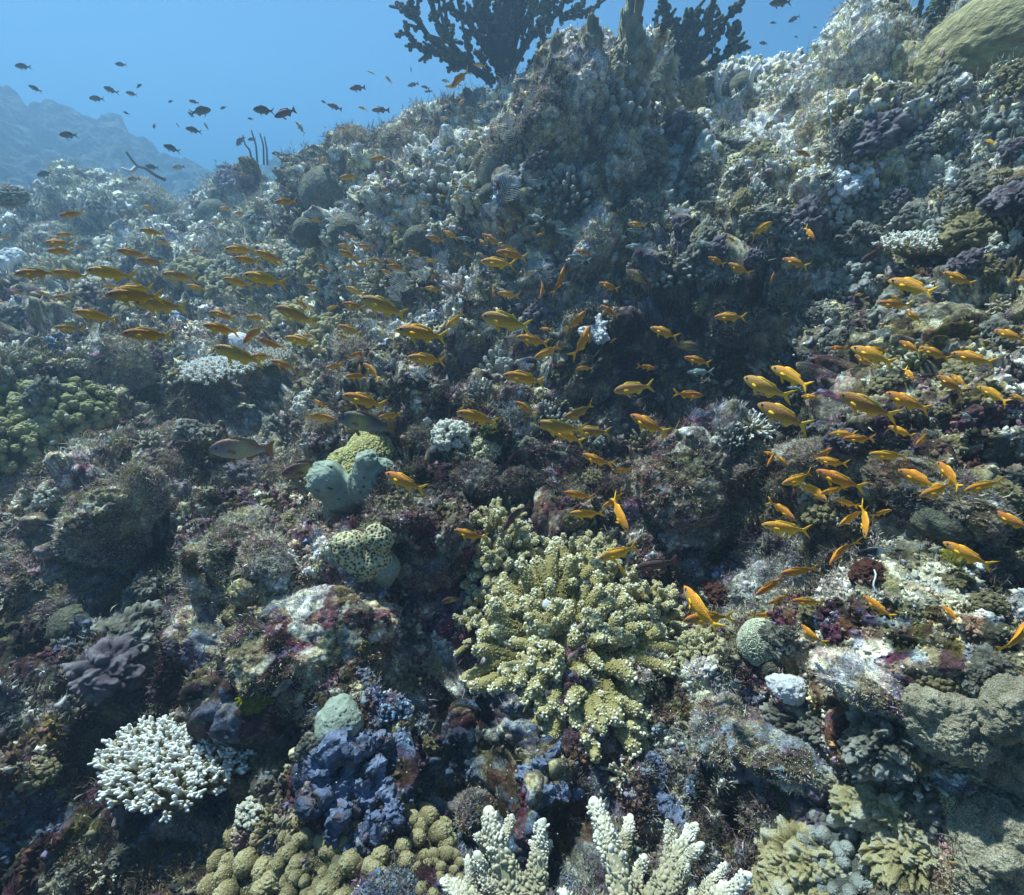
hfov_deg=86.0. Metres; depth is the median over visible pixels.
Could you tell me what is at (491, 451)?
cauliflower coral
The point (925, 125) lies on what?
crust coral
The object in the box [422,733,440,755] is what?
crust coral
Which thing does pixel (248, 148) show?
sea whip
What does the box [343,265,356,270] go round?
fish
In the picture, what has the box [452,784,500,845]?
coral
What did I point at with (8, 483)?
reef rock
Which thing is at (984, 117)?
crust coral
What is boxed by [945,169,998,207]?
crust coral
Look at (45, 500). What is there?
cauliflower coral
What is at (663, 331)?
fish
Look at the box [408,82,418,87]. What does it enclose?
fish
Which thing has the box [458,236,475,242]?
fish
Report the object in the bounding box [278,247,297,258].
cauliflower coral
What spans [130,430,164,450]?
staghorn coral
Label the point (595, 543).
cauliflower coral
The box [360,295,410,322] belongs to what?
fish
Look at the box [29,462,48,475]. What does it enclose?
finger coral
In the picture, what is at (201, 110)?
fish
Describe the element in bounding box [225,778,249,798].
crust coral
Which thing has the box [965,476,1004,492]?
fish
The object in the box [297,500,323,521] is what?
reef rock
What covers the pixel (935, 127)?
finger coral
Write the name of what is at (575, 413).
fish
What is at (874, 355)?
fish
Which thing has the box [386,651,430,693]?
finger coral
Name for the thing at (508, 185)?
feather hydroid
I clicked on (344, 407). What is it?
fish
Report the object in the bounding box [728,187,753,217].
crust coral
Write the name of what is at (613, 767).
staghorn coral
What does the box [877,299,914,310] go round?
fish
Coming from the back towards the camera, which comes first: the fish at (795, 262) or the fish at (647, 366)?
the fish at (647, 366)
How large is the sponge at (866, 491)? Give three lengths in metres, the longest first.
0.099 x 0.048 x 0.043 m
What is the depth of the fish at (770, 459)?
1.12 m
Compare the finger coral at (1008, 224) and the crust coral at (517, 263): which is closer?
the finger coral at (1008, 224)
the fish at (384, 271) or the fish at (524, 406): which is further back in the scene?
the fish at (384, 271)
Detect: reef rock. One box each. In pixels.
[0,467,37,503]
[0,536,88,608]
[10,216,94,249]
[14,566,129,636]
[45,476,154,567]
[100,459,172,522]
[101,331,158,393]
[108,173,182,214]
[147,420,175,449]
[155,445,197,486]
[197,503,285,588]
[208,456,281,489]
[215,582,402,722]
[225,179,266,208]
[234,533,294,581]
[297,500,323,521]
[301,407,340,436]
[330,332,366,364]
[331,121,370,143]
[368,401,399,433]
[376,115,437,151]
[396,551,460,590]
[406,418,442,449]
[447,454,501,502]
[470,114,524,184]
[499,465,547,499]
[519,39,609,161]
[565,212,616,271]
[592,119,647,192]
[627,439,731,536]
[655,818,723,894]
[682,688,756,774]
[706,294,771,348]
[720,707,837,801]
[771,433,846,482]
[792,87,849,150]
[797,5,906,111]
[806,645,906,719]
[859,449,1023,538]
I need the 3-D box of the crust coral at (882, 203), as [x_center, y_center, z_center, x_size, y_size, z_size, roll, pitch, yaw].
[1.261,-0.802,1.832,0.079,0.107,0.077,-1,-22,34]
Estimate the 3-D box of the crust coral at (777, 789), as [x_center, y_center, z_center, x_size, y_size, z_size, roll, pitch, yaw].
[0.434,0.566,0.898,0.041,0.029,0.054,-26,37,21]
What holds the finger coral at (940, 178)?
on the reef slope
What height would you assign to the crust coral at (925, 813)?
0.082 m
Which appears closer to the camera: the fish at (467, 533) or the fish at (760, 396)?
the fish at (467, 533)
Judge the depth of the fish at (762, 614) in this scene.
0.99 m
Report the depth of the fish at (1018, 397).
0.94 m
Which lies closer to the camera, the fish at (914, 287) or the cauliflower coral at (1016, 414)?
the fish at (914, 287)
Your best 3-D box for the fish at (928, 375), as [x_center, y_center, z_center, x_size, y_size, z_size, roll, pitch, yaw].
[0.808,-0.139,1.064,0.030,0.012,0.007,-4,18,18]
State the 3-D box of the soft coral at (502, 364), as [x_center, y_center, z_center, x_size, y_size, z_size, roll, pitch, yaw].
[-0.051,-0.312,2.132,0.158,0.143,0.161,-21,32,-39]
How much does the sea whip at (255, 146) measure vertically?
0.207 m
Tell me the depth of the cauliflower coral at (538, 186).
2.17 m
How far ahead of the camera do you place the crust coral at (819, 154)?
2.09 m
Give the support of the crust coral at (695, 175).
on the reef slope
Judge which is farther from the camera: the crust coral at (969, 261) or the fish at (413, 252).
the fish at (413, 252)
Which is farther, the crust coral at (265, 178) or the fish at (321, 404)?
the crust coral at (265, 178)
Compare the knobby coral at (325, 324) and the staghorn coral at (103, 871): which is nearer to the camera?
the staghorn coral at (103, 871)
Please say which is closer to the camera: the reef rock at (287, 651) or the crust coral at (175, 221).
the reef rock at (287, 651)
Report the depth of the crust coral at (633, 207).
2.10 m
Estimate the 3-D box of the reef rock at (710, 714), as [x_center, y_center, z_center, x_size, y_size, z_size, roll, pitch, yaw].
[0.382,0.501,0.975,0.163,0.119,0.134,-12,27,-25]
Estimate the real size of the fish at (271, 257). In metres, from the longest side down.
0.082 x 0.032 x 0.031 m
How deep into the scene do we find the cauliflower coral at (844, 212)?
1.90 m
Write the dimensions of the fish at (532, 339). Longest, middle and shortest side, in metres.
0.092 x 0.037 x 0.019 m
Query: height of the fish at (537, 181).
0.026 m
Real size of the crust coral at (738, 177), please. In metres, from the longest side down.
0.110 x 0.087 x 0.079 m
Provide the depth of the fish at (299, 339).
1.45 m
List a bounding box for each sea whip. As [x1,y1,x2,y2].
[121,165,137,172]
[125,151,165,180]
[242,135,251,157]
[251,130,257,161]
[259,133,264,164]
[264,136,267,164]
[714,64,720,100]
[718,70,726,101]
[748,61,760,93]
[827,84,832,150]
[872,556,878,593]
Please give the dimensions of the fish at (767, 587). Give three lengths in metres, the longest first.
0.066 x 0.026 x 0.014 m
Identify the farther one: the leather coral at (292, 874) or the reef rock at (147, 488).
the reef rock at (147, 488)
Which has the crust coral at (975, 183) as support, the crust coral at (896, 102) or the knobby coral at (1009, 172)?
the knobby coral at (1009, 172)
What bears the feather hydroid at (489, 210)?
on the reef slope
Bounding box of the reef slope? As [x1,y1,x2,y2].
[0,0,1023,894]
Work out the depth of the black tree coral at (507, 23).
3.16 m
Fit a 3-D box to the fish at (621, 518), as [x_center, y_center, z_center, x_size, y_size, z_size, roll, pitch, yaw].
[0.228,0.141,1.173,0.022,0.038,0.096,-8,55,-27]
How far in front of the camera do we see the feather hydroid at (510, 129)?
2.20 m
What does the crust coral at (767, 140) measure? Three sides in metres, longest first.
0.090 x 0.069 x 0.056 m
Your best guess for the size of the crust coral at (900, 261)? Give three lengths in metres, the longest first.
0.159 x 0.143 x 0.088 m
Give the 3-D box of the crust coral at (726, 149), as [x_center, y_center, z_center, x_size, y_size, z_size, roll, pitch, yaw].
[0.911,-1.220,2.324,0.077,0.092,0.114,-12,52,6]
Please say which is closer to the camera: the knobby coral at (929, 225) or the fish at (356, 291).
the knobby coral at (929, 225)
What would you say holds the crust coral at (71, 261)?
on the reef slope
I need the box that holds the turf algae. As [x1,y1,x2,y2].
[0,0,1023,894]
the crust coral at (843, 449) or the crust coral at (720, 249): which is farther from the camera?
the crust coral at (720, 249)
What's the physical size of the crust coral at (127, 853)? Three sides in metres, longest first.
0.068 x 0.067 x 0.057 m
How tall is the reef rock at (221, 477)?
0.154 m
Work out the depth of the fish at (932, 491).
0.81 m
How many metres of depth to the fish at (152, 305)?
1.06 m
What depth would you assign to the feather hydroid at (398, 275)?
2.39 m
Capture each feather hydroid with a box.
[324,245,347,261]
[339,195,359,222]
[356,216,368,236]
[363,186,380,212]
[380,214,393,231]
[386,268,413,291]
[388,284,401,301]
[403,196,415,214]
[412,257,429,283]
[420,205,430,221]
[433,251,449,272]
[478,154,497,184]
[485,200,496,216]
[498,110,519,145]
[499,167,520,203]
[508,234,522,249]
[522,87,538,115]
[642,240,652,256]
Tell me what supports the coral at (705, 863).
on the reef slope
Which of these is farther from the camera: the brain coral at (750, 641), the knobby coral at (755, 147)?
the knobby coral at (755, 147)
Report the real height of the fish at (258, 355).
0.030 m
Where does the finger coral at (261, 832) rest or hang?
on the reef slope
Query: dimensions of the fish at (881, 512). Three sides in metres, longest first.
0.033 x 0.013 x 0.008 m
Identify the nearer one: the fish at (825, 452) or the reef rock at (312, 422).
the fish at (825, 452)
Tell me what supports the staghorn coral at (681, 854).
on the reef slope
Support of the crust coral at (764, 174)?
on the reef slope
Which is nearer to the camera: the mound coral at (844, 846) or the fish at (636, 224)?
the mound coral at (844, 846)
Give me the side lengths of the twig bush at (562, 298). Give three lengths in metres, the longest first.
0.110 x 0.100 x 0.096 m
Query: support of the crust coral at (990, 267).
on the reef slope
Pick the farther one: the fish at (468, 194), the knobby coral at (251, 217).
the knobby coral at (251, 217)
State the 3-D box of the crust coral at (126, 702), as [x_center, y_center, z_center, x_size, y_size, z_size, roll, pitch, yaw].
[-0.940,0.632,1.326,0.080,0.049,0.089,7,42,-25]
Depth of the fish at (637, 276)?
1.82 m
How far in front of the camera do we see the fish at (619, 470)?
1.30 m
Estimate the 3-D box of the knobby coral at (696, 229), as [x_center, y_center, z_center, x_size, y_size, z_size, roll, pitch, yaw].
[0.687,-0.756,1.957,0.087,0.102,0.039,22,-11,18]
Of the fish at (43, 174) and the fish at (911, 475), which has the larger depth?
the fish at (43, 174)
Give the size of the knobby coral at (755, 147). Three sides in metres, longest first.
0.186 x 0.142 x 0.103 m
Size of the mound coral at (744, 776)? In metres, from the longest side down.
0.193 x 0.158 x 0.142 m
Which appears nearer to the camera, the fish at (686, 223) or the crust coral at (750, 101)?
the fish at (686, 223)
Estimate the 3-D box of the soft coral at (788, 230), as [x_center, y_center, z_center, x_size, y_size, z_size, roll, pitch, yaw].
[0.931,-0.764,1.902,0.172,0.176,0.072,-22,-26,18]
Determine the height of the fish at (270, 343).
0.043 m
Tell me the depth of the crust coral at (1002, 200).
1.28 m
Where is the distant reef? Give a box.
[0,85,292,200]
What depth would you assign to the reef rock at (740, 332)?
1.90 m
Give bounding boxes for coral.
[0,183,30,208]
[0,247,26,272]
[0,304,23,320]
[0,312,23,328]
[0,337,51,374]
[0,378,95,466]
[0,406,57,473]
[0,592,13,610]
[18,373,62,409]
[23,755,62,789]
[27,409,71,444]
[28,336,48,351]
[29,323,40,335]
[29,376,119,435]
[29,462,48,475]
[32,486,59,506]
[35,256,90,282]
[42,627,157,710]
[46,604,85,641]
[53,859,83,890]
[55,256,93,281]
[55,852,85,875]
[58,361,90,378]
[60,341,100,364]
[65,291,86,303]
[66,237,94,256]
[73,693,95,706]
[80,199,119,232]
[82,862,133,893]
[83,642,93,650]
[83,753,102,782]
[85,255,99,262]
[87,713,267,822]
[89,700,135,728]
[90,599,164,666]
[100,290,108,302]
[101,841,138,874]
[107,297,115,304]
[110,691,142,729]
[111,797,140,830]
[112,300,160,317]
[115,406,128,416]
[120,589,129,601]
[124,230,139,242]
[125,571,157,601]
[130,267,161,286]
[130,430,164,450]
[143,253,167,270]
[159,213,186,231]
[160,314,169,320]
[161,254,213,297]
[162,638,179,655]
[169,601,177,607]
[170,418,215,443]
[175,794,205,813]
[176,355,256,385]
[184,226,205,235]
[188,296,203,307]
[196,199,231,224]
[196,806,280,894]
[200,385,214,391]
[202,188,226,203]
[204,253,234,276]
[204,265,239,302]
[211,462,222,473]
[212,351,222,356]
[213,163,236,196]
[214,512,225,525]
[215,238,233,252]
[223,458,259,486]
[225,332,247,348]
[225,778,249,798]
[232,156,261,183]
[232,167,261,196]
[234,795,263,830]
[241,210,261,224]
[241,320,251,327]
[242,306,257,316]
[246,346,292,367]
[252,794,286,843]
[253,202,267,215]
[259,498,276,509]
[260,414,286,440]
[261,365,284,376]
[262,173,269,182]
[262,303,270,313]
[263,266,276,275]
[265,296,307,337]
[269,192,282,203]
[269,228,283,242]
[271,814,360,894]
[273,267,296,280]
[274,256,298,275]
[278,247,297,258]
[279,720,303,749]
[281,511,298,529]
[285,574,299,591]
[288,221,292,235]
[292,217,319,247]
[292,387,312,419]
[292,731,320,761]
[294,344,303,357]
[295,247,325,290]
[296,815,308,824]
[299,165,347,210]
[300,512,316,523]
[301,310,342,351]
[307,801,457,894]
[312,381,329,393]
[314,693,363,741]
[317,390,329,400]
[318,224,331,245]
[324,284,338,299]
[324,294,345,310]
[325,252,345,283]
[326,431,397,474]
[327,213,361,251]
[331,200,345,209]
[331,523,394,582]
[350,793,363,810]
[357,262,398,301]
[361,218,386,243]
[373,491,399,509]
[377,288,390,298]
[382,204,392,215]
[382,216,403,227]
[382,225,408,260]
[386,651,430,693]
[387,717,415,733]
[389,0,605,87]
[391,181,399,190]
[401,183,419,194]
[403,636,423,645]
[404,224,431,256]
[405,273,425,288]
[409,151,422,168]
[409,845,472,894]
[420,147,475,205]
[421,256,431,266]
[421,301,440,313]
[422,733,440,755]
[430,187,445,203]
[430,418,471,451]
[439,265,476,303]
[439,805,572,894]
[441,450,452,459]
[448,255,470,268]
[450,172,482,214]
[452,584,496,657]
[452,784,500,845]
[458,535,681,763]
[459,497,545,597]
[465,377,493,398]
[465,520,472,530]
[467,433,501,461]
[478,182,492,203]
[479,348,517,374]
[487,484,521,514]
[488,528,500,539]
[489,266,502,277]
[504,143,529,170]
[504,258,521,277]
[511,436,542,452]
[522,150,549,172]
[522,299,554,325]
[524,518,532,528]
[528,203,551,220]
[528,530,628,585]
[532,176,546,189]
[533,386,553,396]
[535,166,590,214]
[536,233,564,253]
[540,184,565,210]
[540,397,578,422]
[554,199,576,222]
[555,238,574,261]
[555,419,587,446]
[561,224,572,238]
[562,508,581,530]
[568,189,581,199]
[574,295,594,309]
[575,484,585,492]
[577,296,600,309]
[578,313,610,344]
[581,468,602,484]
[582,435,604,450]
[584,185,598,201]
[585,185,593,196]
[586,796,752,894]
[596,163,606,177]
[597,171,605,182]
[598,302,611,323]
[599,755,638,795]
[603,70,653,128]
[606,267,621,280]
[615,564,695,655]
[624,427,663,453]
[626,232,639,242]
[626,259,645,285]
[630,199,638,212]
[631,518,641,529]
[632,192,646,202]
[634,164,675,193]
[634,198,644,217]
[638,129,670,167]
[640,515,658,533]
[644,0,750,79]
[647,244,692,289]
[661,108,705,144]
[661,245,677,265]
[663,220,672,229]
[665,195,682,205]
[669,624,721,669]
[671,214,696,243]
[672,253,721,281]
[676,252,721,280]
[678,75,706,111]
[678,118,721,152]
[683,162,722,187]
[684,110,704,124]
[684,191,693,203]
[685,154,713,168]
[685,214,721,267]
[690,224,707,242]
[692,200,715,213]
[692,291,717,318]
[699,587,707,599]
[701,183,716,200]
[703,74,728,96]
[703,158,721,175]
[707,233,728,257]
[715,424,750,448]
[717,119,732,132]
[719,136,752,152]
[723,145,783,178]
[723,270,741,285]
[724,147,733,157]
[727,70,758,96]
[728,163,747,190]
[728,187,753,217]
[730,444,745,456]
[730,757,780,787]
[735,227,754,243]
[735,408,775,439]
[736,618,772,666]
[738,202,786,239]
[739,206,754,215]
[740,139,774,169]
[741,93,760,110]
[742,248,764,266]
[744,810,851,894]
[746,182,781,207]
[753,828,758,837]
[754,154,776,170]
[756,233,779,244]
[757,621,789,646]
[759,353,796,377]
[759,659,786,678]
[759,697,824,756]
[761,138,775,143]
[761,170,771,182]
[761,641,786,658]
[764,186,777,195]
[765,121,776,131]
[765,256,778,267]
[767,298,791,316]
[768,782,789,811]
[773,235,796,261]
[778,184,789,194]
[778,625,801,646]
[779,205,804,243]
[779,252,798,269]
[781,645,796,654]
[782,90,800,111]
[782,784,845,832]
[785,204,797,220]
[789,194,830,244]
[792,230,809,246]
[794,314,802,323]
[795,807,873,894]
[796,299,820,323]
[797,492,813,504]
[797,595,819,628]
[798,496,841,528]
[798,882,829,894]
[802,302,831,325]
[806,420,829,433]
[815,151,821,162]
[817,326,845,354]
[818,422,837,436]
[820,158,879,205]
[820,174,836,189]
[821,422,861,460]
[822,93,884,129]
[824,140,863,166]
[824,202,853,230]
[824,304,839,315]
[824,483,844,499]
[828,285,849,299]
[828,779,942,856]
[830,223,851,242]
[830,243,846,257]
[831,99,845,122]
[831,220,885,255]
[832,256,884,294]
[833,122,843,136]
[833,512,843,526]
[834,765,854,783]
[835,115,863,144]
[835,149,884,172]
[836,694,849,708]
[837,704,937,784]
[841,290,865,310]
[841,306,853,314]
[847,179,874,203]
[849,107,923,156]
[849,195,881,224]
[850,198,878,223]
[855,830,945,894]
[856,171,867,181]
[865,274,931,331]
[865,373,903,393]
[871,230,943,260]
[872,342,928,370]
[874,200,899,225]
[876,189,898,218]
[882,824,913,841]
[885,97,904,110]
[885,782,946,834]
[886,196,935,233]
[887,188,913,209]
[891,449,911,454]
[892,254,917,266]
[894,683,1001,768]
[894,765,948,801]
[895,80,908,100]
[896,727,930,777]
[898,132,938,161]
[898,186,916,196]
[902,61,915,82]
[902,82,916,102]
[903,217,948,266]
[909,0,935,23]
[909,505,974,543]
[912,195,952,227]
[913,0,1023,97]
[914,104,967,136]
[916,114,937,133]
[916,674,961,692]
[917,60,964,108]
[920,428,939,438]
[926,0,955,29]
[928,161,968,193]
[928,184,957,200]
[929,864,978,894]
[930,129,950,146]
[931,204,953,220]
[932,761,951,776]
[933,401,952,416]
[933,568,976,590]
[934,135,957,154]
[934,203,974,230]
[936,207,1002,255]
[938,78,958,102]
[938,358,974,384]
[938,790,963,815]
[939,111,962,131]
[940,247,983,273]
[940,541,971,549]
[942,788,1023,894]
[943,497,975,520]
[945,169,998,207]
[952,151,973,169]
[953,308,973,320]
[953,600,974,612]
[957,657,993,694]
[962,161,990,179]
[965,590,1012,615]
[970,642,1019,675]
[972,167,1012,194]
[973,672,1023,745]
[974,108,1023,154]
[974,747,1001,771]
[976,178,1023,217]
[977,312,1017,348]
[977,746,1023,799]
[978,252,1003,282]
[981,114,1001,120]
[983,86,1000,109]
[983,248,1010,263]
[983,475,1023,517]
[984,227,1023,253]
[984,298,1011,313]
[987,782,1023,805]
[990,161,1015,169]
[992,210,1023,233]
[993,57,1023,81]
[996,137,1023,161]
[997,292,1013,300]
[998,158,1016,169]
[1000,70,1023,97]
[1003,468,1023,485]
[1008,176,1022,182]
[1010,407,1022,419]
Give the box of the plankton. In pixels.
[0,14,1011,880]
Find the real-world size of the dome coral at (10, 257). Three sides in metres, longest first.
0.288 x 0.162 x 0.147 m
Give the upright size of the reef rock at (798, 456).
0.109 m
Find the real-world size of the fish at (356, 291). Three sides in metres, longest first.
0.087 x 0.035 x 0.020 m
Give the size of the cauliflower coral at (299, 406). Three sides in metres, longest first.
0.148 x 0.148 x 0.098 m
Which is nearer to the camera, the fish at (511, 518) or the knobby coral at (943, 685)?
the knobby coral at (943, 685)
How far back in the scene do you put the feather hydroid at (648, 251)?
1.96 m
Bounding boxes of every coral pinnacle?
[545,31,563,65]
[579,13,606,79]
[609,0,654,93]
[649,37,677,119]
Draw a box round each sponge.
[235,693,273,715]
[291,725,406,848]
[305,449,394,524]
[373,553,400,587]
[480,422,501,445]
[515,739,584,803]
[542,599,550,610]
[645,750,691,831]
[695,578,730,607]
[765,673,807,706]
[847,557,886,587]
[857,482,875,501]
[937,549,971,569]
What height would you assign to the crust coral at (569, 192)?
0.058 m
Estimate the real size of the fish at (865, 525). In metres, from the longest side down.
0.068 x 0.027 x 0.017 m
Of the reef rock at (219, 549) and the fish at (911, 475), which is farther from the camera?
the reef rock at (219, 549)
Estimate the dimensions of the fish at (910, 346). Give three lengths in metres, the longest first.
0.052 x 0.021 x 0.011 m
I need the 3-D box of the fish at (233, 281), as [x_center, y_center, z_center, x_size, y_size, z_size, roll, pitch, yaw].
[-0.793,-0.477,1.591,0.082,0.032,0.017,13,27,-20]
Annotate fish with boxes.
[11,290,23,295]
[14,267,58,280]
[15,63,31,69]
[28,85,41,91]
[35,291,49,295]
[37,169,51,177]
[44,238,75,248]
[46,247,73,255]
[53,268,90,282]
[54,295,72,299]
[54,324,85,333]
[56,232,77,237]
[59,131,77,138]
[59,209,86,218]
[73,309,119,325]
[85,266,136,283]
[89,95,103,101]
[103,86,118,94]
[103,284,118,288]
[105,287,164,306]
[115,62,125,66]
[116,248,147,257]
[117,282,155,293]
[121,327,174,343]
[126,91,136,95]
[128,176,139,181]
[133,298,189,315]
[137,257,164,266]
[139,228,163,237]
[143,205,156,211]
[145,164,158,169]
[156,241,170,246]
[162,270,198,282]
[163,144,180,153]
[169,343,181,356]
[173,165,184,170]
[186,126,200,133]
[186,284,206,291]
[188,106,210,115]
[190,249,203,253]
[203,323,239,338]
[209,310,236,321]
[209,436,273,464]
[214,344,267,369]
[219,206,232,211]
[223,277,253,290]
[224,244,256,255]
[234,255,260,266]
[236,134,244,145]
[243,271,288,291]
[243,322,266,343]
[245,314,267,321]
[251,353,273,359]
[253,105,273,115]
[255,250,285,265]
[259,338,287,350]
[266,259,280,267]
[271,359,298,373]
[274,106,296,119]
[274,197,298,206]
[275,305,317,327]
[281,460,314,481]
[284,334,316,348]
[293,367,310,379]
[295,121,304,135]
[295,299,310,313]
[303,320,318,326]
[304,411,334,422]
[305,284,319,291]
[314,400,328,408]
[318,264,330,272]
[326,303,339,310]
[326,363,344,369]
[327,103,341,111]
[338,243,352,249]
[338,250,358,261]
[338,324,362,338]
[338,404,353,411]
[338,410,396,435]
[339,173,359,180]
[342,301,364,311]
[342,392,387,412]
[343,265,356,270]
[345,286,364,295]
[345,373,367,380]
[347,351,361,359]
[350,85,365,92]
[356,262,369,266]
[358,244,372,249]
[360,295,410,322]
[363,363,380,382]
[368,257,382,262]
[370,155,388,162]
[372,106,389,113]
[378,410,401,420]
[381,269,391,276]
[385,471,429,497]
[386,264,405,270]
[396,324,448,345]
[407,352,446,366]
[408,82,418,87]
[408,250,419,254]
[425,286,442,292]
[426,235,444,243]
[426,258,437,262]
[430,206,446,212]
[442,596,461,603]
[443,230,457,239]
[445,310,465,328]
[451,65,470,86]
[455,528,489,541]
[456,410,499,428]
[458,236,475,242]
[463,192,479,199]
[473,62,485,68]
[480,256,515,271]
[481,310,533,336]
[482,233,502,249]
[496,248,528,263]
[497,290,520,298]
[502,244,516,250]
[502,370,545,389]
[503,502,531,530]
[515,401,536,417]
[516,334,550,349]
[528,214,543,220]
[529,179,546,186]
[534,341,561,359]
[534,448,550,453]
[535,419,586,436]
[540,279,544,297]
[540,327,550,331]
[549,266,564,296]
[554,432,585,448]
[555,228,581,239]
[561,311,585,333]
[563,400,593,420]
[564,490,594,500]
[566,326,590,362]
[567,254,591,264]
[569,507,605,519]
[575,425,610,439]
[576,249,591,255]
[577,366,593,370]
[583,453,615,468]
[598,538,639,561]
[599,282,620,291]
[600,305,620,319]
[602,489,623,506]
[609,492,628,532]
[613,379,654,397]
[613,467,631,473]
[615,560,625,576]
[625,243,647,250]
[627,227,647,234]
[627,269,653,288]
[628,221,647,227]
[630,414,671,439]
[635,554,679,574]
[636,364,654,370]
[650,326,680,342]
[670,340,699,352]
[672,388,702,400]
[680,215,695,228]
[683,611,735,626]
[684,356,712,366]
[684,586,725,637]
[687,368,713,376]
[696,241,715,247]
[708,256,726,267]
[714,312,746,323]
[728,262,753,276]
[744,375,796,404]
[750,221,772,238]
[751,612,771,618]
[753,393,776,402]
[756,573,783,595]
[757,402,815,435]
[761,520,811,538]
[764,451,777,456]
[766,496,794,520]
[767,450,775,466]
[768,593,787,603]
[769,0,790,8]
[771,365,813,394]
[776,456,789,466]
[780,563,818,577]
[782,257,811,270]
[782,467,813,486]
[787,386,800,389]
[788,15,800,22]
[791,476,827,501]
[791,597,824,606]
[793,147,809,156]
[801,394,820,399]
[801,624,827,647]
[804,226,814,240]
[813,448,831,459]
[816,457,850,468]
[816,469,868,495]
[821,487,846,494]
[828,345,847,351]
[829,536,863,564]
[830,430,856,438]
[835,498,859,508]
[839,392,903,424]
[839,507,869,525]
[843,434,874,444]
[850,345,899,369]
[855,354,878,366]
[857,499,869,538]
[857,545,891,558]
[860,242,883,263]
[863,595,896,623]
[869,450,909,461]
[871,509,891,518]
[873,346,888,353]
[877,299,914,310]
[885,391,934,416]
[888,277,940,301]
[888,425,915,439]
[898,469,940,495]
[899,340,922,356]
[902,365,913,380]
[905,310,923,324]
[915,430,927,445]
[919,346,951,363]
[919,477,952,498]
[920,373,938,378]
[936,375,969,394]
[936,461,963,492]
[940,605,959,624]
[943,271,977,288]
[943,541,998,571]
[950,350,998,370]
[951,374,968,387]
[960,412,977,421]
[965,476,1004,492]
[977,386,1012,406]
[984,139,997,144]
[990,622,1023,656]
[993,511,1023,528]
[994,329,1023,344]
[1009,394,1023,400]
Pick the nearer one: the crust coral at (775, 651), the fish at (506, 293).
the crust coral at (775, 651)
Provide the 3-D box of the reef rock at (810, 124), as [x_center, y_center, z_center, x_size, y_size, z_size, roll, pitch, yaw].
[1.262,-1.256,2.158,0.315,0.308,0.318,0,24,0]
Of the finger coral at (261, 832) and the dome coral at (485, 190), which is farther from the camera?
the dome coral at (485, 190)
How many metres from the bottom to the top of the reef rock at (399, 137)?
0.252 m
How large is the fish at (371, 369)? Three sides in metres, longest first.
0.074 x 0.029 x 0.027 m
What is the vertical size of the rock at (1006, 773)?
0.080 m
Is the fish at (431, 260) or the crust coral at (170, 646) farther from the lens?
the fish at (431, 260)
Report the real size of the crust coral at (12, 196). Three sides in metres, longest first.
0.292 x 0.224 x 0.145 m
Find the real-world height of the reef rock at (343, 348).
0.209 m
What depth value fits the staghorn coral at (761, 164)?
2.12 m
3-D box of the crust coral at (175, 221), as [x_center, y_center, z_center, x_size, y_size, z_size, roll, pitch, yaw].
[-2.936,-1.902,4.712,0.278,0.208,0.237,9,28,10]
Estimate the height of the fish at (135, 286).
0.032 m
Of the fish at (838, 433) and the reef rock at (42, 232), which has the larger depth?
the reef rock at (42, 232)
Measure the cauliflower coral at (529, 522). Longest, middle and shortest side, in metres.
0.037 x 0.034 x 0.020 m
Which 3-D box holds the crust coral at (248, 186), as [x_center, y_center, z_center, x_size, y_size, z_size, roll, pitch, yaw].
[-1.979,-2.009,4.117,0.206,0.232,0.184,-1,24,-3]
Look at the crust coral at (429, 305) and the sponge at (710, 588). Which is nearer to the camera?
the sponge at (710, 588)
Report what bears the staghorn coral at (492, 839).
on the reef slope
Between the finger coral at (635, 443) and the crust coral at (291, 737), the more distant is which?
the finger coral at (635, 443)
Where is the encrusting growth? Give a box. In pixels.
[0,0,1023,894]
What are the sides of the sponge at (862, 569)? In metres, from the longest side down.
0.058 x 0.055 x 0.054 m
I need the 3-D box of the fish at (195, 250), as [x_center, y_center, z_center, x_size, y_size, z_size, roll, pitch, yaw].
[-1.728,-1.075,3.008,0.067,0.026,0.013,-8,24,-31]
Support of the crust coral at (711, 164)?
on the reef slope
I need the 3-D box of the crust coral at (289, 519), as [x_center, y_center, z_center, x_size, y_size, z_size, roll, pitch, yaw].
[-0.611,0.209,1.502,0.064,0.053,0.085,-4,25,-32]
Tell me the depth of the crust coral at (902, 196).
1.79 m
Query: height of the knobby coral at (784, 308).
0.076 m
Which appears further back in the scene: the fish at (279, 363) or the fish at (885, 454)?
the fish at (279, 363)
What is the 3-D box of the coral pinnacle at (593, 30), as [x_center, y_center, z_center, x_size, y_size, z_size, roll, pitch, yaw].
[0.313,-1.553,2.209,0.173,0.312,0.134,22,34,37]
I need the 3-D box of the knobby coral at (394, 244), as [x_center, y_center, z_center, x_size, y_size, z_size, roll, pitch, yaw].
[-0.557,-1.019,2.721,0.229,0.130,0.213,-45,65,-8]

